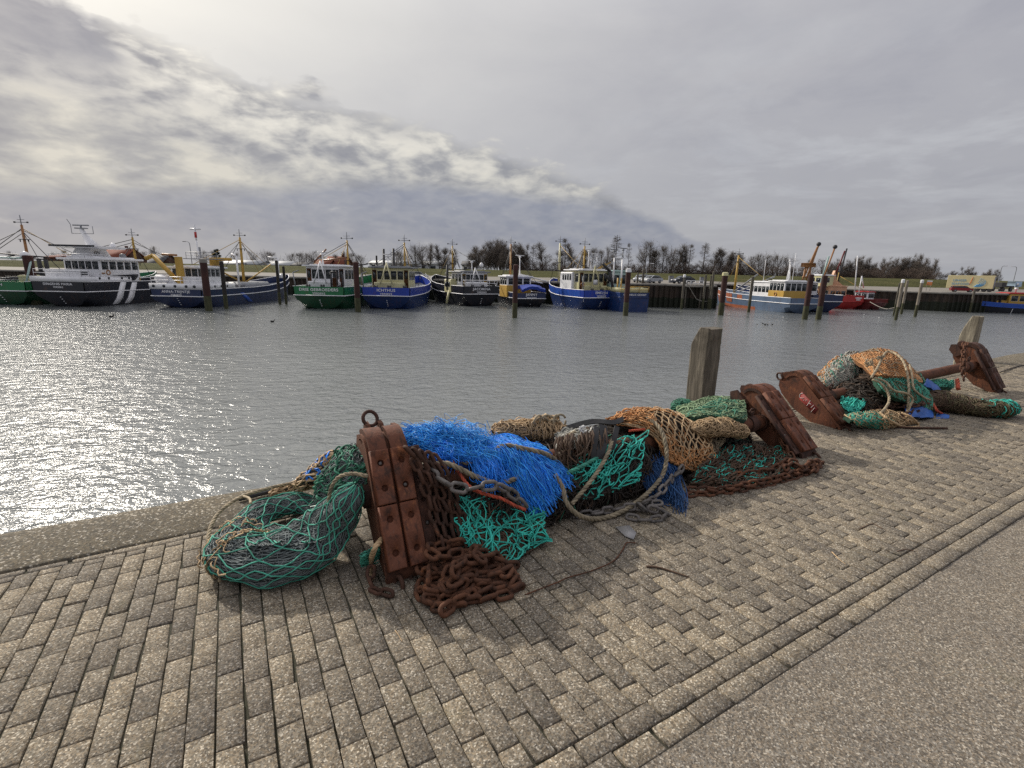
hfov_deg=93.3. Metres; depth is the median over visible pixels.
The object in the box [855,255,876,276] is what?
thicket tree
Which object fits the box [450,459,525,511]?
rope
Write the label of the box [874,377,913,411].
rope
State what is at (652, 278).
parked car
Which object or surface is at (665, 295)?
quay wall
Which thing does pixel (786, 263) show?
bare tree
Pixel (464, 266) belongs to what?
white house
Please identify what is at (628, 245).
larch tree
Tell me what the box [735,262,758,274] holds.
bare shrub
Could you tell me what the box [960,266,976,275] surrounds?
thicket tree
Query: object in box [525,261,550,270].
bare shrub
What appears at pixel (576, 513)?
rope
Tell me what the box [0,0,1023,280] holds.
sky
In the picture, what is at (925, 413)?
tarpaulin
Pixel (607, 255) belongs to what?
bare tree
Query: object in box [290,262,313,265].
shed
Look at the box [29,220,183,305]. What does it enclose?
fishing boat
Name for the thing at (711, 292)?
mooring pile
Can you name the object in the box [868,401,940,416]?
rusty chain
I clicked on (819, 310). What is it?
mooring pile
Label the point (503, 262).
thicket tree
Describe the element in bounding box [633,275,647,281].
parked car
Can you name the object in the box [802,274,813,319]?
mooring pile
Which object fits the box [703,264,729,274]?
bare shrub
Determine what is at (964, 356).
rusty chain
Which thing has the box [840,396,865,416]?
fishing net
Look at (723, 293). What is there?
mooring pile
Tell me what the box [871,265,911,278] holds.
bare shrub
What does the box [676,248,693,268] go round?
slender tree
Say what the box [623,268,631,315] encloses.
mooring pile
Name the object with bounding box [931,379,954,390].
fishing net
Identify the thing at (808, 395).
beam trawl
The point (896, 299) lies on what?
mooring pile
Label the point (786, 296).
fishing boat
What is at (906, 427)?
steel rod
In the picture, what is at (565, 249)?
larch tree
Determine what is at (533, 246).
larch tree
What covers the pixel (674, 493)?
rope fibres
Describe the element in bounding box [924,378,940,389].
tarpaulin
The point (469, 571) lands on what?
rusty chain
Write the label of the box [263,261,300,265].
shed
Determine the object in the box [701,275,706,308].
mooring pile
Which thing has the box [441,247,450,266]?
slender tree
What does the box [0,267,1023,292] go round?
quay road
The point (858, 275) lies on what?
bare shrub
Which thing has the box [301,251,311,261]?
bare tree
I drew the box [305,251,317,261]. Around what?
bare tree
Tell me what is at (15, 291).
fishing boat
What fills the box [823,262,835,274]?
thicket tree
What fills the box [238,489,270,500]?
batten
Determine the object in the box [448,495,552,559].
fishing net
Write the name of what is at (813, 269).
bare tree
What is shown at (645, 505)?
steel chain
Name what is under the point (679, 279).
parked car
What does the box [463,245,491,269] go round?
thicket tree
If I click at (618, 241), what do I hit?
larch tree
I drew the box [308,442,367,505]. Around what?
fishing net
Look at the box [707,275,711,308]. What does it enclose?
mooring pile
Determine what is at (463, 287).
fishing boat
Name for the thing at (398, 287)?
fishing boat
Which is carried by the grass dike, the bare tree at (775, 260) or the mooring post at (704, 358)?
the bare tree at (775, 260)
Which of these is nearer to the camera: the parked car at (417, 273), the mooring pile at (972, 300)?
the mooring pile at (972, 300)
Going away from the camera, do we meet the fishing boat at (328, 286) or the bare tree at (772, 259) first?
the fishing boat at (328, 286)
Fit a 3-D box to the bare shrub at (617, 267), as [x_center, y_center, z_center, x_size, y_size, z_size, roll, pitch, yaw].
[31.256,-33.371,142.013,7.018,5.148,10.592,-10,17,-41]
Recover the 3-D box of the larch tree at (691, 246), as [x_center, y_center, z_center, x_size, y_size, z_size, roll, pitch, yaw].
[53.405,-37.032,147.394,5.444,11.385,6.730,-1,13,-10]
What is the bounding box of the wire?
[525,542,635,594]
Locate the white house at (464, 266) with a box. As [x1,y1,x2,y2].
[461,261,477,269]
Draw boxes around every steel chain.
[424,467,528,508]
[566,464,684,522]
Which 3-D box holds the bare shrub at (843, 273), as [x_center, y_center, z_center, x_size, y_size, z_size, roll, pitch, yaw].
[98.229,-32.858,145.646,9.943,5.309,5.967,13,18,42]
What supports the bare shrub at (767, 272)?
on the grass dike
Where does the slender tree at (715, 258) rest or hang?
on the grass dike
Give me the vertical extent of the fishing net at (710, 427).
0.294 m
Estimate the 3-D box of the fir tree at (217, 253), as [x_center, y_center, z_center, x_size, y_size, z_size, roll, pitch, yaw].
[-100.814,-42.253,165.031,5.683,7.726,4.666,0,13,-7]
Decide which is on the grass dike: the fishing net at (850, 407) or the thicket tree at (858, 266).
the thicket tree at (858, 266)
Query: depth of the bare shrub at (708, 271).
141.71 m
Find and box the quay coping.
[0,353,1023,573]
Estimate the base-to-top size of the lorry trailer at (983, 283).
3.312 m
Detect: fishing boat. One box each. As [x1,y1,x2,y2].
[0,215,156,304]
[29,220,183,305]
[144,225,288,307]
[292,232,371,308]
[361,238,430,308]
[431,239,498,305]
[495,241,546,306]
[545,236,610,308]
[717,249,817,312]
[736,242,843,311]
[814,248,864,308]
[824,256,887,309]
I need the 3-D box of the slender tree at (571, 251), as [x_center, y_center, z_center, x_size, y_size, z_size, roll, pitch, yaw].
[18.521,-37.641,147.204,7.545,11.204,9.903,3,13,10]
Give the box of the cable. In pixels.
[999,364,1023,372]
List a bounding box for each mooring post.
[686,327,722,400]
[953,316,983,363]
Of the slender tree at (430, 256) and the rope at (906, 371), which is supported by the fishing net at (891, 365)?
the rope at (906, 371)
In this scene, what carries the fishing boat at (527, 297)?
on the water
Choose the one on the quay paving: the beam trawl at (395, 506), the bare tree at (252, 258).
the beam trawl at (395, 506)
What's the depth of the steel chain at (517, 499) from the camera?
3.18 m
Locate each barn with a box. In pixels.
[147,254,174,262]
[315,259,334,263]
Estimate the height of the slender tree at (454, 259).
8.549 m
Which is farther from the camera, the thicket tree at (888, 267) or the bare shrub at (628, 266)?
the thicket tree at (888, 267)
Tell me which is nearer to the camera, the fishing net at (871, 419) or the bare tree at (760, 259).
the fishing net at (871, 419)
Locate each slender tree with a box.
[422,244,441,268]
[431,244,449,268]
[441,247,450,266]
[448,250,461,268]
[518,244,535,267]
[532,241,554,268]
[553,251,565,266]
[562,242,579,268]
[579,249,591,268]
[649,250,660,268]
[665,243,689,268]
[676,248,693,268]
[706,248,725,269]
[714,249,730,269]
[721,251,739,270]
[726,253,739,266]
[736,254,752,270]
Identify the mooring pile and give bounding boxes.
[22,255,41,304]
[199,259,212,310]
[219,261,228,308]
[275,260,281,304]
[282,266,287,303]
[353,262,360,311]
[360,263,362,284]
[512,264,517,317]
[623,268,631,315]
[642,269,644,282]
[680,274,685,308]
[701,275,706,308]
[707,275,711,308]
[709,271,714,308]
[718,272,728,314]
[747,276,753,311]
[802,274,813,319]
[815,275,827,319]
[892,283,900,315]
[894,279,904,319]
[900,280,908,313]
[913,280,923,316]
[968,288,975,312]
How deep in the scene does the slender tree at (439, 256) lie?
144.60 m
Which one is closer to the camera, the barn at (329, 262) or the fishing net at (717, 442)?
the fishing net at (717, 442)
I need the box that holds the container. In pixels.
[1007,281,1021,287]
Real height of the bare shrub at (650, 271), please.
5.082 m
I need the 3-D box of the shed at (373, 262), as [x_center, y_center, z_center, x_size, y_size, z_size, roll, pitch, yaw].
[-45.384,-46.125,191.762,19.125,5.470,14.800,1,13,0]
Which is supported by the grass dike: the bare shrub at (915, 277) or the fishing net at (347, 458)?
the bare shrub at (915, 277)
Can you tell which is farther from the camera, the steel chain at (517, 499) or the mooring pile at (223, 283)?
the mooring pile at (223, 283)
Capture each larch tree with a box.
[528,245,538,270]
[561,238,570,267]
[603,235,623,268]
[626,243,632,269]
[686,245,696,270]
[695,243,713,272]
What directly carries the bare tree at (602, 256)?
on the grass dike
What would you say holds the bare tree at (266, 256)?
on the far fields
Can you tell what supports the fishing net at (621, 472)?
on the net heap at (632, 491)
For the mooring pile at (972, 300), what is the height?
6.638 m
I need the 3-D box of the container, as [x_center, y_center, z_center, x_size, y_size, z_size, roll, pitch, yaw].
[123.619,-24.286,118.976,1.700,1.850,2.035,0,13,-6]
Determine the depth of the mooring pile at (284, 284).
76.38 m
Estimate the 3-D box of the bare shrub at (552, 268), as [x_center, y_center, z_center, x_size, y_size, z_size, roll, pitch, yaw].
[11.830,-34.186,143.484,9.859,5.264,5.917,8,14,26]
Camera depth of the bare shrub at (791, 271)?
143.30 m
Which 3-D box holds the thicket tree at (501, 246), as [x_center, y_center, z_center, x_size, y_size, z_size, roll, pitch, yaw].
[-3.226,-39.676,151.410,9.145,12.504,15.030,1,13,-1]
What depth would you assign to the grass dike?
132.27 m
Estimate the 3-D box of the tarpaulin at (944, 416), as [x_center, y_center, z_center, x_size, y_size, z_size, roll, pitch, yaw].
[6.082,0.449,6.829,0.145,0.038,0.370,12,17,40]
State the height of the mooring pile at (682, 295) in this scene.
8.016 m
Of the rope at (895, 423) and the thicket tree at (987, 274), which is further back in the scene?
the thicket tree at (987, 274)
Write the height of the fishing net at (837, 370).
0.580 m
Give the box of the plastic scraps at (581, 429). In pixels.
[578,425,592,432]
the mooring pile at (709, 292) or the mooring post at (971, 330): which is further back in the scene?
the mooring pile at (709, 292)
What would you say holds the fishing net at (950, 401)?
on the quay paving
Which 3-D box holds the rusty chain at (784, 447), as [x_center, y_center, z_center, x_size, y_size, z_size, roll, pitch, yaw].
[2.939,0.479,5.352,0.141,0.498,0.728,-1,13,-8]
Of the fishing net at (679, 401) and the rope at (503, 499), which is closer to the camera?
the rope at (503, 499)
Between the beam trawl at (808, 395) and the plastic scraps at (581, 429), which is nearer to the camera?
the plastic scraps at (581, 429)
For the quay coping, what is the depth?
3.44 m
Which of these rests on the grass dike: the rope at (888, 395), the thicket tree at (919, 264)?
the thicket tree at (919, 264)
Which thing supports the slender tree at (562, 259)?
on the grass dike
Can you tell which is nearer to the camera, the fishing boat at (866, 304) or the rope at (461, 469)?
the rope at (461, 469)
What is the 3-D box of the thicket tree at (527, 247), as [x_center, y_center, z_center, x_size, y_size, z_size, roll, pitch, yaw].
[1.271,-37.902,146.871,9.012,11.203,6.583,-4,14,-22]
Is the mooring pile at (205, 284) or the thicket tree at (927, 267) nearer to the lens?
the mooring pile at (205, 284)
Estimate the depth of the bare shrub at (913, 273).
144.64 m
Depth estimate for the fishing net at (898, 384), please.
6.62 m
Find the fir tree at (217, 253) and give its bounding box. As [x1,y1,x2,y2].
[213,249,221,257]
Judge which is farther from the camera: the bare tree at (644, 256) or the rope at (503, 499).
the bare tree at (644, 256)
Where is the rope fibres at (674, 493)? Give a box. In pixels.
[640,451,688,516]
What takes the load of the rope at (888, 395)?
hanging from the beam trawl at (808, 395)
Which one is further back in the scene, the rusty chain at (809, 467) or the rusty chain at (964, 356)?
the rusty chain at (964, 356)
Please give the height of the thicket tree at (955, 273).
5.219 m
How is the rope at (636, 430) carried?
on the fishing net at (688, 451)
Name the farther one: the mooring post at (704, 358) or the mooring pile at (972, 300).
the mooring pile at (972, 300)
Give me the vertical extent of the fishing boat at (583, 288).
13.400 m
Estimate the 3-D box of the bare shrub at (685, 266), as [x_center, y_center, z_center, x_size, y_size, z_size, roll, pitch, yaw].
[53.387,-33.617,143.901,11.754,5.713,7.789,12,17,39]
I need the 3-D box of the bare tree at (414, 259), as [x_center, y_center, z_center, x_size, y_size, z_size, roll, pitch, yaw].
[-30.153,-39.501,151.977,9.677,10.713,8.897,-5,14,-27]
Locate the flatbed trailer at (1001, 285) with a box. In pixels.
[992,282,1013,291]
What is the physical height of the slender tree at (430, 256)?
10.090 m
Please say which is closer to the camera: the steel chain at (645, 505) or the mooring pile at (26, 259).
the steel chain at (645, 505)
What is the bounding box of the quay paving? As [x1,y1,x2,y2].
[0,363,1023,767]
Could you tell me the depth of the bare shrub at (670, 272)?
143.73 m
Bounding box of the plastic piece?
[616,525,635,539]
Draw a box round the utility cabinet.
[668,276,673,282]
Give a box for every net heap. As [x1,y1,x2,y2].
[422,424,753,539]
[832,370,904,412]
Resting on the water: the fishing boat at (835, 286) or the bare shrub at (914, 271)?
the fishing boat at (835, 286)
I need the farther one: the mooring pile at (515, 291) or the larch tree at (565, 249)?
the larch tree at (565, 249)
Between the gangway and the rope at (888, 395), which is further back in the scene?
the gangway
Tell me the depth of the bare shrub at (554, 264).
141.37 m
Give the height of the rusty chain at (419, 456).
0.772 m
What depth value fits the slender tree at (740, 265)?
147.20 m
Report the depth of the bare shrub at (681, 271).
144.68 m
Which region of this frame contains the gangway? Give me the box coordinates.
[684,280,703,307]
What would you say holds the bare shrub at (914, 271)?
on the grass dike
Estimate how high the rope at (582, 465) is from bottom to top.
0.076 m
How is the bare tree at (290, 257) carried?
on the far fields
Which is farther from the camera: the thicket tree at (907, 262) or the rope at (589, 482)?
the thicket tree at (907, 262)
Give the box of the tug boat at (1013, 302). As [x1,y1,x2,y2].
[981,288,1023,313]
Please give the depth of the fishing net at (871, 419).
6.16 m
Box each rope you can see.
[368,537,382,580]
[436,460,539,483]
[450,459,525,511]
[459,417,668,521]
[566,457,598,474]
[570,439,613,504]
[625,418,646,431]
[870,350,909,411]
[872,379,890,414]
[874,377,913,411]
[879,412,919,426]
[909,364,930,400]
[933,403,942,413]
[955,378,960,390]
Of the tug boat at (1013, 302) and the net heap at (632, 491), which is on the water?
the tug boat at (1013, 302)
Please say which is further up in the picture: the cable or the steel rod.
the cable
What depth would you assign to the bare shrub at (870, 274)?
143.10 m
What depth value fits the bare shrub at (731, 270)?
141.81 m
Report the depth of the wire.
3.05 m
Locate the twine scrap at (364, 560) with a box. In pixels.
[359,546,380,566]
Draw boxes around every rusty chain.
[365,564,394,598]
[403,445,471,560]
[413,537,525,618]
[686,457,824,497]
[769,419,795,458]
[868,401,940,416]
[959,342,968,381]
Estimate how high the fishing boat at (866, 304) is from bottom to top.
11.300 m
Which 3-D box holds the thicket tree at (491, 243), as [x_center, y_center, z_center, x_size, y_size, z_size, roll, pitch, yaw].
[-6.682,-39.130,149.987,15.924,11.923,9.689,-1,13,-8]
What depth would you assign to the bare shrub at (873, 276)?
143.18 m
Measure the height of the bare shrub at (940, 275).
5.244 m
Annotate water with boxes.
[0,295,1023,533]
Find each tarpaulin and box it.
[905,405,933,417]
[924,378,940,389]
[936,413,948,418]
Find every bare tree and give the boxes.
[245,251,258,259]
[256,249,275,261]
[282,252,298,260]
[292,252,307,265]
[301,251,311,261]
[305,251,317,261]
[355,253,370,263]
[389,248,408,265]
[398,241,428,267]
[411,245,434,266]
[586,246,598,267]
[594,247,610,264]
[601,245,617,266]
[632,241,658,267]
[635,238,659,270]
[654,243,677,271]
[660,245,684,273]
[746,254,759,273]
[749,253,771,270]
[756,254,774,270]
[766,257,779,275]
[768,252,793,270]
[773,257,800,271]
[806,260,819,272]
[813,257,828,274]
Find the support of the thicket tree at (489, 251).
on the grass dike
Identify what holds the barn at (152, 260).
on the far fields
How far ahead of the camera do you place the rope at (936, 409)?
6.84 m
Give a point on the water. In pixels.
(129, 407)
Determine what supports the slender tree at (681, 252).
on the grass dike
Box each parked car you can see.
[415,271,428,275]
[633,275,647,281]
[641,275,662,282]
[671,276,694,283]
[949,286,973,291]
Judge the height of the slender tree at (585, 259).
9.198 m
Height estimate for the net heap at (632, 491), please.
0.521 m
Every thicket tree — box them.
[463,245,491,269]
[465,239,508,269]
[480,239,500,269]
[490,238,508,269]
[496,244,529,269]
[507,243,530,268]
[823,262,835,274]
[830,258,844,273]
[841,259,855,276]
[852,256,868,273]
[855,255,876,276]
[878,261,890,274]
[881,255,904,278]
[895,256,911,271]
[897,257,915,275]
[908,253,929,274]
[917,258,939,275]
[938,271,958,279]
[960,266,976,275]
[981,271,997,279]
[988,268,1003,280]
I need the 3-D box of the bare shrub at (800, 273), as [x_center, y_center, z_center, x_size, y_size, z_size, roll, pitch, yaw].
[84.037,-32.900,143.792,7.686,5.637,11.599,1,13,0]
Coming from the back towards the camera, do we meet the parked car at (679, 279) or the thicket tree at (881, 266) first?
the thicket tree at (881, 266)
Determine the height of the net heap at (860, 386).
0.605 m
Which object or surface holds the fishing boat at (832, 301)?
on the water
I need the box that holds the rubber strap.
[562,416,625,469]
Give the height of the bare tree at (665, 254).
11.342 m
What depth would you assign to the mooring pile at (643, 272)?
88.98 m
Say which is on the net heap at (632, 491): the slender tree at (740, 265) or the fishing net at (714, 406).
the fishing net at (714, 406)
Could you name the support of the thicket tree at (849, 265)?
on the grass dike
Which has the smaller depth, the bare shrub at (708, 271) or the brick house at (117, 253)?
the bare shrub at (708, 271)
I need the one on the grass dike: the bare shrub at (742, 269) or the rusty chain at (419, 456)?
the bare shrub at (742, 269)
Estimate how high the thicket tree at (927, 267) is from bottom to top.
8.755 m
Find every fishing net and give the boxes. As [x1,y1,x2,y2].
[197,472,368,588]
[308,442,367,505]
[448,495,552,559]
[489,413,566,442]
[572,430,648,500]
[605,406,715,473]
[670,398,691,410]
[676,395,746,423]
[686,443,797,486]
[689,416,749,438]
[707,437,725,454]
[816,350,863,387]
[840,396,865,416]
[843,409,919,429]
[850,348,922,382]
[872,373,934,410]
[930,390,1021,418]
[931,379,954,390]
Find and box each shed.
[224,260,268,264]
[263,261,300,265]
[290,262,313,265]
[368,260,421,267]
[422,261,451,268]
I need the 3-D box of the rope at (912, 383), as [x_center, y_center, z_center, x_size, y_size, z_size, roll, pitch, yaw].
[5.800,0.001,6.846,0.284,0.455,0.664,9,15,31]
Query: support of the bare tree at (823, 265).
on the grass dike
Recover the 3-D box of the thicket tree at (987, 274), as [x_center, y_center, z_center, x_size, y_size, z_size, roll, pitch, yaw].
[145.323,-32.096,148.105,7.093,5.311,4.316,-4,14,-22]
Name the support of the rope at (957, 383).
hanging from the rusty chain at (964, 356)
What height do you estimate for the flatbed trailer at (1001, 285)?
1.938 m
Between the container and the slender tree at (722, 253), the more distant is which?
the slender tree at (722, 253)
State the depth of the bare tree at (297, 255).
182.47 m
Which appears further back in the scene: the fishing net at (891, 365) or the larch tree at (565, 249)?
the larch tree at (565, 249)
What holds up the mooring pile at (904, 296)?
in the water
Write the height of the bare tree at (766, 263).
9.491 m
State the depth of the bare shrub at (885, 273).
146.38 m
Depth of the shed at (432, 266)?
194.59 m
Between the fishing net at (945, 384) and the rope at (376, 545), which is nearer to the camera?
the rope at (376, 545)
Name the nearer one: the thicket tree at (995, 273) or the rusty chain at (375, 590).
the rusty chain at (375, 590)
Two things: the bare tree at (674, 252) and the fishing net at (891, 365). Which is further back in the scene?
the bare tree at (674, 252)
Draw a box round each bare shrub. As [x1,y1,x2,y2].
[520,262,547,270]
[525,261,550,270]
[540,262,563,270]
[551,263,570,270]
[605,263,635,272]
[611,264,640,272]
[634,264,650,272]
[644,263,668,273]
[647,265,673,273]
[649,263,680,273]
[667,264,688,273]
[675,262,712,273]
[681,265,712,273]
[682,263,719,274]
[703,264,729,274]
[724,264,747,274]
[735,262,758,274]
[739,266,766,275]
[753,266,784,275]
[767,265,795,275]
[779,267,805,275]
[782,265,803,275]
[826,269,855,277]
[849,270,865,277]
[851,269,886,277]
[860,269,882,277]
[869,267,899,277]
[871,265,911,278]
[889,266,924,278]
[900,268,932,278]
[907,267,936,279]
[913,270,949,279]
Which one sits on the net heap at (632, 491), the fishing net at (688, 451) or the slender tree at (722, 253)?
the fishing net at (688, 451)
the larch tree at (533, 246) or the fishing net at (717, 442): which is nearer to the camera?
the fishing net at (717, 442)
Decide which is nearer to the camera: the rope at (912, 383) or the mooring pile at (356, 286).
the rope at (912, 383)
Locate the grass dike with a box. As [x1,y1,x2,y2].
[0,260,1023,289]
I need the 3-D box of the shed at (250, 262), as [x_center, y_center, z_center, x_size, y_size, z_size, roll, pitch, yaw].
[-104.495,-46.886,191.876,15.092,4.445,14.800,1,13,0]
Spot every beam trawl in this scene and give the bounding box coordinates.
[356,383,821,589]
[776,341,1006,431]
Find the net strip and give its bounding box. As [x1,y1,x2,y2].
[268,449,338,496]
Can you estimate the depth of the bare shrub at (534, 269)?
141.55 m
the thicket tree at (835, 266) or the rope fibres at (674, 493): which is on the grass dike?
the thicket tree at (835, 266)
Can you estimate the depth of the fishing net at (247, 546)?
2.95 m
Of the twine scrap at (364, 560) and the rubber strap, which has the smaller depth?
the twine scrap at (364, 560)
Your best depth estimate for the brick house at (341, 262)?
183.10 m
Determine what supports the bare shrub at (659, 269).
on the grass dike
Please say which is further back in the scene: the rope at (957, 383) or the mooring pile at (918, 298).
the mooring pile at (918, 298)
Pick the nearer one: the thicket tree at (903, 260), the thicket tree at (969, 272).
the thicket tree at (969, 272)
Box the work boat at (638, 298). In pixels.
[601,248,648,311]
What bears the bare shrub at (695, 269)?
on the grass dike
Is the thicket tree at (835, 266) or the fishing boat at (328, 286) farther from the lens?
the thicket tree at (835, 266)
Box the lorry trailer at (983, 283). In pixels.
[946,275,996,291]
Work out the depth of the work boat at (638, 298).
76.90 m
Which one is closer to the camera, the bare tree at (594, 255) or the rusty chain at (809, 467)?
the rusty chain at (809, 467)
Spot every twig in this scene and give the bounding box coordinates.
[646,565,688,577]
[859,523,882,529]
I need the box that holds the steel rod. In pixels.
[893,426,947,428]
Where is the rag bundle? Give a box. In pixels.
[553,427,607,474]
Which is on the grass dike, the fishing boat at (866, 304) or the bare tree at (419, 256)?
the bare tree at (419, 256)
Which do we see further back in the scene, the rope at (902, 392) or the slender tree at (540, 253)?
the slender tree at (540, 253)
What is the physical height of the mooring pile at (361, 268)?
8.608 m
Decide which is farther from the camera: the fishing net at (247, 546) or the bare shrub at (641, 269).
the bare shrub at (641, 269)
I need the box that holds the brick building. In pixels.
[43,255,65,260]
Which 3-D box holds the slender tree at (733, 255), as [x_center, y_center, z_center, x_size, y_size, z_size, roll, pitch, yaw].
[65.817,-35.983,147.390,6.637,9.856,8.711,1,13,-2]
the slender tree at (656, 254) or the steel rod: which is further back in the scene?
the slender tree at (656, 254)
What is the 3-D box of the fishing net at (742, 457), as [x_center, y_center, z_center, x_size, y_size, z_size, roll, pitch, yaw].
[2.335,0.754,4.766,1.774,0.218,0.647,-6,15,-29]
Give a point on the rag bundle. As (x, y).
(581, 442)
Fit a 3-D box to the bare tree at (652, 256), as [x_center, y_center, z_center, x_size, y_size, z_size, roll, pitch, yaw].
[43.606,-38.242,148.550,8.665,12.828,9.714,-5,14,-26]
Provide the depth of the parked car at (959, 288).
96.36 m
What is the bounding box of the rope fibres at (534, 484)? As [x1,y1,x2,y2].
[401,413,575,517]
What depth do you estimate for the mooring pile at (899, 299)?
70.85 m
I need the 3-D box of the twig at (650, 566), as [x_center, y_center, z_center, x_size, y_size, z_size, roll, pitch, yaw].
[0.999,1.199,3.106,0.266,0.014,0.036,7,14,22]
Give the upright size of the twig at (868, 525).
0.010 m
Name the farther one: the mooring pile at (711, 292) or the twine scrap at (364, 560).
the mooring pile at (711, 292)
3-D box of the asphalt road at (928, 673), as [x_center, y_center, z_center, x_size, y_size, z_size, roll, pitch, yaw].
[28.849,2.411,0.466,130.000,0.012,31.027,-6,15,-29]
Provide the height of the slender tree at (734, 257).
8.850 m
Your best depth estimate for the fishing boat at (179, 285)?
68.51 m
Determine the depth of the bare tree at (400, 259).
146.92 m
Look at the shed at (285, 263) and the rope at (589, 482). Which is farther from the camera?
the shed at (285, 263)
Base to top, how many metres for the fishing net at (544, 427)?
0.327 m
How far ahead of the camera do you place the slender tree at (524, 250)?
146.49 m
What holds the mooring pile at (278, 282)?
in the water
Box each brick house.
[106,246,146,262]
[326,254,352,264]
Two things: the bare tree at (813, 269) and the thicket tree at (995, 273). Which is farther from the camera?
the bare tree at (813, 269)
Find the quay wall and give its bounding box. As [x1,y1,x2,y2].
[0,269,1009,311]
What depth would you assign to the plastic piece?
3.57 m
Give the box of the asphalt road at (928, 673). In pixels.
[641,517,1023,767]
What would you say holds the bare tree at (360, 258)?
on the far fields
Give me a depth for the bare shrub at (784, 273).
141.70 m
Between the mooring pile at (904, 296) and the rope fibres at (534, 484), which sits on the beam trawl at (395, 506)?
the rope fibres at (534, 484)
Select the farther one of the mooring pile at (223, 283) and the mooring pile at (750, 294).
the mooring pile at (750, 294)
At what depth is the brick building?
170.28 m
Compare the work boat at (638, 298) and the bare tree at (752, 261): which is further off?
the bare tree at (752, 261)
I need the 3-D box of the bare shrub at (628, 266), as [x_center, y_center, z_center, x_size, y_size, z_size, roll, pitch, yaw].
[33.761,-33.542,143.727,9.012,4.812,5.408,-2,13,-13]
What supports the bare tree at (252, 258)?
on the far fields

